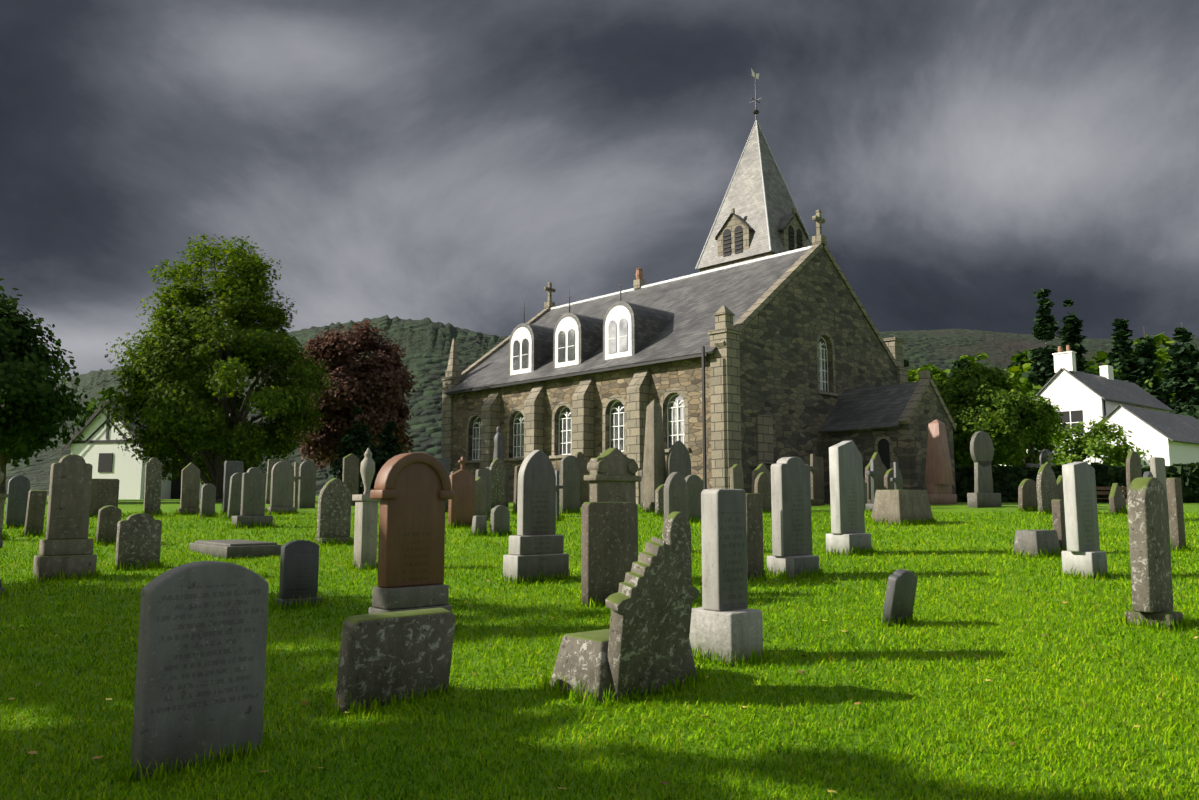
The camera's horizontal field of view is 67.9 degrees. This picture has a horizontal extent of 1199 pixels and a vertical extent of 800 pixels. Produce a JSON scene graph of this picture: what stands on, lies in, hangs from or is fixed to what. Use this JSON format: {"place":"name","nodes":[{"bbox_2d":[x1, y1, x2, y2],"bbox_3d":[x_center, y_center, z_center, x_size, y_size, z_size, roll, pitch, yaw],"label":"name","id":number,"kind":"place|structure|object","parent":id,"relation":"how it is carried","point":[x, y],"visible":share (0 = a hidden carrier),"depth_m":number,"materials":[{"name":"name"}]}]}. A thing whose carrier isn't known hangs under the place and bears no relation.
{"place":"outdoors","nodes":[
{"label":"outdoors","id":0,"kind":"place"},
{"bbox_2d":[6,315,506,495],"bbox_3d":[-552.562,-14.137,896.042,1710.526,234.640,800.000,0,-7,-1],"label":"hill","id":1,"kind":"structure","parent":0,"point":[427,343],"depth_m":876.81,"materials":[{"name":"plant"}]},
{"bbox_2d":[0,496,1198,799],"bbox_3d":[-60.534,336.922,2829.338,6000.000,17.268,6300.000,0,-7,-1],"label":"ground","id":2,"kind":"structure","parent":0,"point":[136,506],"depth_m":6.34,"materials":[{"name":"green plant"}]},
{"bbox_2d":[0,467,7,536],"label":"gravestone","id":3,"kind":"object","parent":2,"relation":"on","point":[2,499],"visible":0.79,"depth_m":18.09,"materials":[{"name":"stone"}]},
{"bbox_2d":[5,475,29,528],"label":"gravestone","id":4,"kind":"object","parent":2,"relation":"on","point":[17,493],"visible":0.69,"depth_m":21.27,"materials":[{"name":"stone"}]},
{"bbox_2d":[24,490,46,536],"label":"gravestone","id":5,"kind":"object","parent":2,"relation":"on","point":[35,510],"visible":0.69,"depth_m":19.04,"materials":[{"name":"grey stone"}]},
{"bbox_2d":[0,342,83,500],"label":"tree","id":6,"kind":"object","parent":2,"relation":"on","point":[44,442],"depth_m":51.82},
{"bbox_2d":[0,278,88,458],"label":"tree","id":7,"kind":"object","parent":2,"relation":"on","point":[24,367],"depth_m":39.75,"materials":[{"name":"plant"}]},
{"bbox_2d":[33,454,96,581],"bbox_3d":[-7.372,1.642,12.351,0.686,1.772,0.384,6,-9,-43],"label":"gravestone","id":8,"kind":"object","parent":2,"relation":"on","point":[66,544],"visible":0.9,"depth_m":12.26,"materials":[{"name":"stone"}]},
{"bbox_2d":[90,479,119,516],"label":"gravestone","id":9,"kind":"object","parent":2,"relation":"on","point":[104,492],"visible":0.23,"depth_m":25.72,"materials":[{"name":"grey stone"}]},
{"bbox_2d":[95,505,121,544],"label":"gravestone","id":10,"kind":"object","parent":2,"relation":"on","point":[109,517],"visible":0.71,"depth_m":17.14,"materials":[{"name":"grey stone"}]},
{"bbox_2d":[61,400,207,498],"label":"cottage","id":11,"kind":"structure","parent":2,"relation":"on","point":[100,452],"depth_m":61.26,"materials":[{"name":"paint"}]},
{"bbox_2d":[73,381,205,428],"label":"roof","id":12,"kind":"object","parent":11,"relation":"attached to","point":[90,409],"depth_m":77.69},
{"bbox_2d":[115,513,161,570],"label":"gravestone","id":13,"kind":"object","parent":2,"relation":"on","point":[138,537],"visible":0.81,"depth_m":13.36,"materials":[{"name":"stone"}]},
{"bbox_2d":[143,457,161,514],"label":"gravestone","id":14,"kind":"object","parent":2,"relation":"on","point":[152,485],"visible":0.85,"depth_m":26.34,"materials":[{"name":"stone"}]},
{"bbox_2d":[177,463,199,514],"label":"gravestone","id":15,"kind":"object","parent":2,"relation":"on","point":[190,484],"visible":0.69,"depth_m":26.91,"materials":[{"name":"stone"}]},
{"bbox_2d":[131,561,268,780],"bbox_3d":[-2.165,1.487,4.861,0.150,1.194,0.649,-7,-9,45],"label":"gravestone","id":16,"kind":"object","parent":2,"relation":"on","point":[201,663],"visible":0.75,"depth_m":4.78,"materials":[{"name":"grey stone"}]},
{"bbox_2d":[200,484,215,517],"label":"gravestone","id":17,"kind":"object","parent":2,"relation":"on","point":[208,498],"visible":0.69,"depth_m":25.41,"materials":[{"name":"grey stone"}]},
{"bbox_2d":[99,234,336,501],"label":"lime tree","id":18,"kind":"object","parent":2,"relation":"on","point":[174,352],"depth_m":42.20,"materials":[{"name":"plant"}]},
{"bbox_2d":[222,461,243,514],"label":"gravestone","id":19,"kind":"object","parent":2,"relation":"on","point":[231,468],"visible":0.54,"depth_m":26.88,"materials":[{"name":"stone"}]},
{"bbox_2d":[227,473,242,517],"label":"gravestone","id":20,"kind":"object","parent":2,"relation":"on","point":[234,501],"visible":0.5,"depth_m":24.61,"materials":[{"name":"grey stone"}]},
{"bbox_2d":[189,539,282,558],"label":"flat tomb slab","id":21,"kind":"structure","parent":2,"relation":"on","point":[237,548],"depth_m":15.06,"materials":[{"name":"grey stone"}]},
{"bbox_2d":[231,467,272,527],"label":"gravestone","id":22,"kind":"object","parent":2,"relation":"on","point":[253,491],"visible":0.83,"depth_m":21.61,"materials":[{"name":"grey stone"}]},
{"bbox_2d":[265,459,287,503],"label":"gravestone","id":23,"kind":"object","parent":2,"relation":"on","point":[271,463],"visible":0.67,"depth_m":35.37,"materials":[{"name":"stone"}]},
{"bbox_2d":[266,461,295,514],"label":"gravestone","id":24,"kind":"object","parent":2,"relation":"on","point":[282,486],"visible":0.83,"depth_m":26.96,"materials":[{"name":"stone"}]},
{"bbox_2d":[273,540,322,609],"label":"gravestone","id":25,"kind":"object","parent":2,"relation":"on","point":[299,564],"visible":0.88,"depth_m":9.94,"materials":[{"name":"stone"}]},
{"bbox_2d":[293,462,302,509],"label":"gravestone","id":26,"kind":"object","parent":2,"relation":"on","point":[296,479],"visible":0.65,"depth_m":29.56,"materials":[{"name":"stone"}]},
{"bbox_2d":[298,460,315,508],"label":"gravestone","id":27,"kind":"object","parent":2,"relation":"on","point":[307,487],"visible":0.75,"depth_m":30.38,"materials":[{"name":"grey stone"}]},
{"bbox_2d":[315,478,352,545],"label":"gravestone","id":28,"kind":"object","parent":2,"relation":"on","point":[334,511],"visible":0.81,"depth_m":17.29,"materials":[{"name":"stone"}]},
{"bbox_2d":[342,453,358,505],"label":"gravestone","id":29,"kind":"object","parent":2,"relation":"on","point":[350,477],"visible":0.6,"depth_m":32.24,"materials":[{"name":"grey stone"}]},
{"bbox_2d":[325,406,381,493],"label":"yew tree","id":30,"kind":"object","parent":2,"relation":"on","point":[361,439],"depth_m":42.52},
{"bbox_2d":[292,320,421,471],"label":"copper beech tree","id":31,"kind":"object","parent":2,"relation":"on","point":[383,374],"depth_m":51.94,"materials":[{"name":"plant"}]},
{"bbox_2d":[352,448,379,569],"bbox_3d":[-3.548,1.668,13.549,0.328,1.890,0.328,6,-9,-41],"label":"urn-topped monument","id":32,"kind":"object","parent":2,"relation":"on","point":[365,528],"visible":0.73,"depth_m":13.44,"materials":[{"name":"stone"}]},
{"bbox_2d":[362,421,403,489],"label":"yew tree","id":33,"kind":"object","parent":2,"relation":"on","point":[392,447],"depth_m":44.46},
{"bbox_2d":[334,607,455,713],"bbox_3d":[-1.377,1.797,6.042,0.796,0.710,0.252,6,-9,-43],"label":"gravestone base","id":34,"kind":"object","parent":2,"relation":"on","point":[387,653],"visible":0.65,"depth_m":5.94,"materials":[{"name":"stone"}]},
{"bbox_2d":[368,452,454,613],"bbox_3d":[-1.799,1.389,8.543,0.794,1.770,0.408,6,-9,-41],"label":"gravestone","id":35,"kind":"object","parent":2,"relation":"on","point":[412,492],"visible":0.94,"depth_m":8.45,"materials":[{"name":"stone"}]},
{"bbox_2d":[448,457,474,527],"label":"gravestone","id":36,"kind":"object","parent":2,"relation":"on","point":[461,506],"visible":0.9,"depth_m":21.74,"materials":[{"name":"brown stone"}]},
{"bbox_2d":[471,516,486,535],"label":"gravestone","id":37,"kind":"object","parent":2,"relation":"on","point":[480,522],"visible":0.65,"depth_m":19.26,"materials":[{"name":"stone"}]},
{"bbox_2d":[475,477,488,520],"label":"gravestone","id":38,"kind":"object","parent":2,"relation":"on","point":[480,496],"visible":0.75,"depth_m":24.13,"materials":[{"name":"stone"}]},
{"bbox_2d":[475,469,490,517],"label":"gravestone","id":39,"kind":"object","parent":2,"relation":"on","point":[485,475],"visible":0.52,"depth_m":25.47,"materials":[{"name":"grey stone"}]},
{"bbox_2d":[489,458,505,508],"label":"gravestone","id":40,"kind":"object","parent":2,"relation":"on","point":[497,469],"visible":0.88,"depth_m":30.39,"materials":[{"name":"stone"}]},
{"bbox_2d":[486,426,510,506],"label":"gravestone","id":41,"kind":"object","parent":2,"relation":"on","point":[498,445],"visible":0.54,"depth_m":31.38,"materials":[{"name":"stone"}]},
{"bbox_2d":[490,505,509,536],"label":"gravestone","id":42,"kind":"object","parent":2,"relation":"on","point":[500,518],"visible":0.83,"depth_m":19.27,"materials":[{"name":"grey stone"}]},
{"bbox_2d":[503,450,568,583],"bbox_3d":[-0.864,1.608,12.243,0.862,1.839,0.360,5,-9,-39],"label":"gravestone","id":43,"kind":"object","parent":2,"relation":"on","point":[536,544],"visible":0.92,"depth_m":12.12,"materials":[{"name":"stone"}]},
{"bbox_2d":[560,455,579,512],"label":"gravestone","id":44,"kind":"object","parent":2,"relation":"on","point":[570,481],"visible":0.79,"depth_m":27.77,"materials":[{"name":"grey stone"}]},
{"bbox_2d":[575,452,589,506],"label":"gravestone","id":45,"kind":"object","parent":2,"relation":"on","point":[583,483],"visible":0.48,"depth_m":31.50,"materials":[{"name":"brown stone"}]},
{"bbox_2d":[9,514,1197,799],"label":"fallen leaves","id":46,"kind":"object","parent":2,"relation":"on","point":[541,674],"visible":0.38,"depth_m":5.93,"materials":[{"name":"yellow plant"}]},
{"bbox_2d":[581,502,637,606],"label":"gravestone","id":47,"kind":"object","parent":2,"relation":"on","point":[609,543],"visible":0.71,"depth_m":10.16,"materials":[{"name":"grey stone"}]},
{"bbox_2d":[584,448,640,502],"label":"gravestone","id":48,"kind":"object","parent":2,"relation":"on","point":[612,477],"visible":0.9,"depth_m":11.75,"materials":[{"name":"stone"}]},
{"bbox_2d":[550,629,696,704],"bbox_3d":[0.183,1.919,6.500,0.982,0.437,0.587,5,-9,-39],"label":"stone base","id":49,"kind":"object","parent":2,"relation":"on","point":[582,656],"depth_m":6.21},
{"bbox_2d":[605,536,698,700],"bbox_3d":[0.349,1.570,6.207,0.761,1.232,0.386,5,-9,-39],"label":"gravestone","id":50,"kind":"object","parent":2,"relation":"on","point":[649,603],"visible":0.98,"depth_m":6.11,"materials":[{"name":"stone"}]},
{"bbox_2d":[641,400,665,511],"bbox_3d":[1.769,1.807,28.672,0.684,3.681,0.623,5,-9,-39],"label":"obelisk","id":51,"kind":"object","parent":2,"relation":"on","point":[654,472],"visible":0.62,"depth_m":28.51,"materials":[{"name":"stone"}]},
{"bbox_2d":[655,484,663,516],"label":"gravestone","id":52,"kind":"object","parent":2,"relation":"on","point":[659,497],"visible":0.44,"depth_m":26.06,"materials":[{"name":"stone"}]},
{"bbox_2d":[441,210,908,503],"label":"church dressings","id":53,"kind":"structure","parent":2,"relation":"on","point":[725,402],"depth_m":36.84,"materials":[{"name":"stone"}]},
{"bbox_2d":[664,472,687,521],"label":"gravestone","id":54,"kind":"object","parent":2,"relation":"on","point":[675,492],"visible":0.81,"depth_m":15.88,"materials":[{"name":"grey stone"}]},
{"bbox_2d":[662,512,691,584],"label":"gravestone","id":55,"kind":"object","parent":2,"relation":"on","point":[676,534],"visible":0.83,"depth_m":10.80,"materials":[{"name":"stone"}]},
{"bbox_2d":[666,440,690,478],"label":"gravestone","id":56,"kind":"object","parent":2,"relation":"on","point":[678,458],"visible":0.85,"depth_m":28.59,"materials":[{"name":"grey stone"}]},
{"bbox_2d":[685,475,702,522],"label":"gravestone","id":57,"kind":"object","parent":2,"relation":"on","point":[695,485],"visible":0.67,"depth_m":23.54,"materials":[{"name":"grey stone"}]},
{"bbox_2d":[689,489,762,665],"bbox_3d":[1.049,1.476,7.447,0.390,1.454,0.480,5,-9,-39],"label":"gravestone","id":58,"kind":"object","parent":2,"relation":"on","point":[725,620],"visible":0.83,"depth_m":7.33,"materials":[{"name":"stone"}]},
{"bbox_2d":[729,464,743,489],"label":"gravestone","id":59,"kind":"object","parent":2,"relation":"on","point":[736,475],"visible":0.42,"depth_m":26.04,"materials":[{"name":"stone"}]},
{"bbox_2d":[746,493,763,580],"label":"gravestone","id":60,"kind":"object","parent":2,"relation":"on","point":[754,526],"visible":0.54,"depth_m":12.21,"materials":[{"name":"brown stone"}]},
{"bbox_2d":[752,463,770,492],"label":"gravestone","id":61,"kind":"object","parent":2,"relation":"on","point":[760,468],"visible":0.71,"depth_m":29.08,"materials":[{"name":"stone"}]},
{"bbox_2d":[754,472,771,511],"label":"gravestone","id":62,"kind":"object","parent":2,"relation":"on","point":[762,485],"visible":0.81,"depth_m":27.91,"materials":[{"name":"grey stone"}]},
{"bbox_2d":[767,457,818,578],"bbox_3d":[2.756,1.691,12.745,0.689,1.748,0.480,6,-9,-41],"label":"gravestone","id":63,"kind":"object","parent":2,"relation":"on","point":[791,516],"visible":0.9,"depth_m":12.59,"materials":[{"name":"stone"}]},
{"bbox_2d":[803,456,824,503],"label":"gravestone","id":64,"kind":"object","parent":2,"relation":"on","point":[819,480],"visible":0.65,"depth_m":34.45,"materials":[{"name":"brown stone"}]},
{"bbox_2d":[810,454,823,505],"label":"gravestone","id":65,"kind":"object","parent":2,"relation":"on","point":[814,468],"visible":0.73,"depth_m":32.72,"materials":[{"name":"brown stone"}]},
{"bbox_2d":[826,440,870,555],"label":"gravestone","id":66,"kind":"object","parent":2,"relation":"on","point":[846,496],"visible":0.83,"depth_m":15.63,"materials":[{"name":"white stone"}]},
{"bbox_2d":[865,459,879,512],"bbox_3d":[8.648,2.742,28.055,0.568,1.742,0.360,5,-8,-37],"label":"gravestone cross","id":67,"kind":"object","parent":2,"relation":"on","point":[873,473],"visible":0.67,"depth_m":28.01,"materials":[{"name":"stone"}]},
{"bbox_2d":[865,452,886,503],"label":"gravestone","id":68,"kind":"object","parent":2,"relation":"on","point":[881,467],"visible":0.54,"depth_m":32.73,"materials":[{"name":"grey stone"}]},
{"bbox_2d":[819,370,955,503],"bbox_3d":[12.346,2.498,37.919,4.601,7.180,3.950,6,-9,-44],"label":"church porch","id":69,"kind":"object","parent":2,"relation":"on","point":[889,424],"visible":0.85,"depth_m":36.66,"materials":[{"name":"stone"}]},
{"bbox_2d":[884,469,902,489],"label":"gravestone","id":70,"kind":"object","parent":2,"relation":"on","point":[888,475],"visible":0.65,"depth_m":30.69,"materials":[{"name":"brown stone"}]},
{"bbox_2d":[882,569,917,626],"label":"gravestone","id":71,"kind":"object","parent":2,"relation":"on","point":[900,593],"visible":0.92,"depth_m":8.81,"materials":[{"name":"stone"}]},
{"bbox_2d":[871,489,933,525],"bbox_3d":[7.900,2.818,23.247,1.512,0.936,0.906,5,-8,-37],"label":"stone pedestal","id":72,"kind":"object","parent":2,"relation":"on","point":[899,505],"visible":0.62,"depth_m":22.87,"materials":[{"name":"stone"}]},
{"bbox_2d":[908,363,954,385],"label":"tree","id":73,"kind":"object","parent":2,"relation":"on","point":[911,379],"depth_m":75.58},
{"bbox_2d":[924,419,956,504],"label":"gravestone","id":74,"kind":"object","parent":2,"relation":"on","point":[939,481],"visible":0.88,"depth_m":34.33,"materials":[{"name":"pink stone"}]},
{"bbox_2d":[967,431,1001,507],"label":"gravestone","id":75,"kind":"object","parent":2,"relation":"on","point":[983,495],"visible":0.92,"depth_m":31.63,"materials":[{"name":"grey stone"}]},
{"bbox_2d":[913,362,1066,466],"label":"tree","id":76,"kind":"object","parent":2,"relation":"on","point":[979,398],"depth_m":49.70,"materials":[{"name":"plant"}]},
{"bbox_2d":[1008,348,1032,394],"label":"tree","id":77,"kind":"object","parent":2,"relation":"on","point":[1021,358],"visible":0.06,"depth_m":194.42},
{"bbox_2d":[1018,479,1037,511],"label":"gravestone","id":78,"kind":"object","parent":2,"relation":"on","point":[1027,492],"visible":0.71,"depth_m":28.95,"materials":[{"name":"grey stone"}]},
{"bbox_2d":[1001,393,1068,466],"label":"shrub","id":79,"kind":"object","parent":2,"relation":"on","point":[1040,447],"depth_m":64.31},
{"bbox_2d":[1013,530,1060,557],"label":"stone plinth","id":80,"kind":"structure","parent":2,"relation":"on","point":[1030,541],"depth_m":15.21,"materials":[{"name":"grey stone"}]},
{"bbox_2d":[1022,288,1059,398],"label":"conifer","id":81,"kind":"object","parent":2,"relation":"on","point":[1042,372],"depth_m":97.08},
{"bbox_2d":[1036,464,1057,513],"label":"gravestone","id":82,"kind":"object","parent":2,"relation":"on","point":[1046,487],"visible":0.85,"depth_m":27.58,"materials":[{"name":"stone"}]},
{"bbox_2d":[1019,359,1097,398],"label":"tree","id":83,"kind":"object","parent":2,"relation":"on","point":[1038,388],"visible":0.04,"depth_m":172.49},
{"bbox_2d":[1051,499,1066,550],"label":"gravestone","id":84,"kind":"object","parent":2,"relation":"on","point":[1058,517],"visible":0.56,"depth_m":15.74,"materials":[{"name":"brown stone"}]},
{"bbox_2d":[1056,298,1092,373],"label":"conifer","id":85,"kind":"object","parent":2,"relation":"on","point":[1070,330],"depth_m":102.23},
{"bbox_2d":[955,462,1198,502],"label":"hedge","id":86,"kind":"object","parent":2,"relation":"on","point":[1008,480],"visible":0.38,"depth_m":41.77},
{"bbox_2d":[1061,461,1106,579],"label":"gravestone","id":87,"kind":"object","parent":2,"relation":"on","point":[1082,553],"visible":0.79,"depth_m":12.52,"materials":[{"name":"white stone"}]},
{"bbox_2d":[1044,416,1151,466],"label":"ivy shrub","id":88,"kind":"object","parent":2,"relation":"on","point":[1090,445],"depth_m":58.08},
{"bbox_2d":[1085,351,1119,375],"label":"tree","id":89,"kind":"object","parent":2,"relation":"on","point":[1101,356],"depth_m":191.13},
{"bbox_2d":[1032,345,1198,467],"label":"house","id":90,"kind":"structure","parent":2,"relation":"on","point":[1155,426],"depth_m":73.72,"materials":[{"name":"paint"}]},
{"bbox_2d":[1109,483,1124,514],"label":"gravestone","id":91,"kind":"object","parent":2,"relation":"on","point":[1116,500],"visible":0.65,"depth_m":27.47,"materials":[{"name":"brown stone"}]},
{"bbox_2d":[1105,318,1141,384],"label":"conifer","id":92,"kind":"object","parent":2,"relation":"on","point":[1122,356],"visible":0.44,"depth_m":111.98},
{"bbox_2d":[1126,451,1141,504],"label":"gravestone","id":93,"kind":"object","parent":2,"relation":"on","point":[1133,467],"visible":0.56,"depth_m":34.39,"materials":[{"name":"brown stone"}]},
{"bbox_2d":[1116,347,1172,405],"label":"tree","id":94,"kind":"object","parent":2,"relation":"on","point":[1164,357],"visible":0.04,"depth_m":120.22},
{"bbox_2d":[1133,332,1172,404],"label":"conifer","id":95,"kind":"object","parent":2,"relation":"on","point":[1148,350],"depth_m":116.90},
{"bbox_2d":[1125,477,1182,630],"bbox_3d":[5.542,1.545,8.949,0.665,1.532,0.408,5,-9,-39],"label":"gravestone","id":96,"kind":"object","parent":2,"relation":"on","point":[1150,560],"visible":0.9,"depth_m":8.81,"materials":[{"name":"stone"}]},
{"bbox_2d":[1133,332,1177,401],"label":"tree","id":97,"kind":"object","parent":2,"relation":"on","point":[1162,339],"visible":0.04,"depth_m":178.29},
{"bbox_2d":[1150,457,1168,513],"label":"gravestone","id":98,"kind":"object","parent":2,"relation":"on","point":[1157,468],"visible":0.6,"depth_m":24.81,"materials":[{"name":"white stone"}]},
{"bbox_2d":[1166,478,1185,550],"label":"gravestone","id":99,"kind":"object","parent":2,"relation":"on","point":[1176,513],"visible":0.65,"depth_m":16.25,"materials":[{"name":"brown stone"}]},
{"bbox_2d":[1159,322,1198,419],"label":"conifer","id":100,"kind":"object","parent":2,"relation":"on","point":[1183,385],"depth_m":107.04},
{"bbox_2d":[0,0,1198,378],"label":"sky","id":101,"kind":"structure","parent":0,"point":[444,161],"materials":[{"name":"grey"}]},
{"bbox_2d":[452,248,896,502],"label":"church walls","id":102,"kind":"structure","parent":0,"point":[797,314],"depth_m":37.71,"materials":[{"name":"stone"}]},
{"bbox_2d":[443,246,810,489],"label":"church roof","id":103,"kind":"structure","parent":102,"relation":"on","point":[694,303],"depth_m":40.36,"materials":[{"name":"stone"}]},
{"bbox_2d":[509,277,673,374],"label":"dormer windows","id":104,"kind":"structure","parent":103,"relation":"on","point":[622,329],"depth_m":40.40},
{"bbox_2d":[465,331,838,463],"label":"church windows","id":105,"kind":"structure","parent":102,"relation":"in","point":[677,417],"depth_m":38.90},
{"bbox_2d":[695,68,811,271],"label":"spire","id":106,"kind":"structure","parent":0,"point":[758,216],"depth_m":52.07,"materials":[{"name":"stone"}]},
{"bbox_2d":[878,329,1198,376],"bbox_3d":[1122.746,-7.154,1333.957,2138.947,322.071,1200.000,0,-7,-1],"label":"hill","id":107,"kind":"structure","parent":0,"point":[942,349],"depth_m":1411.04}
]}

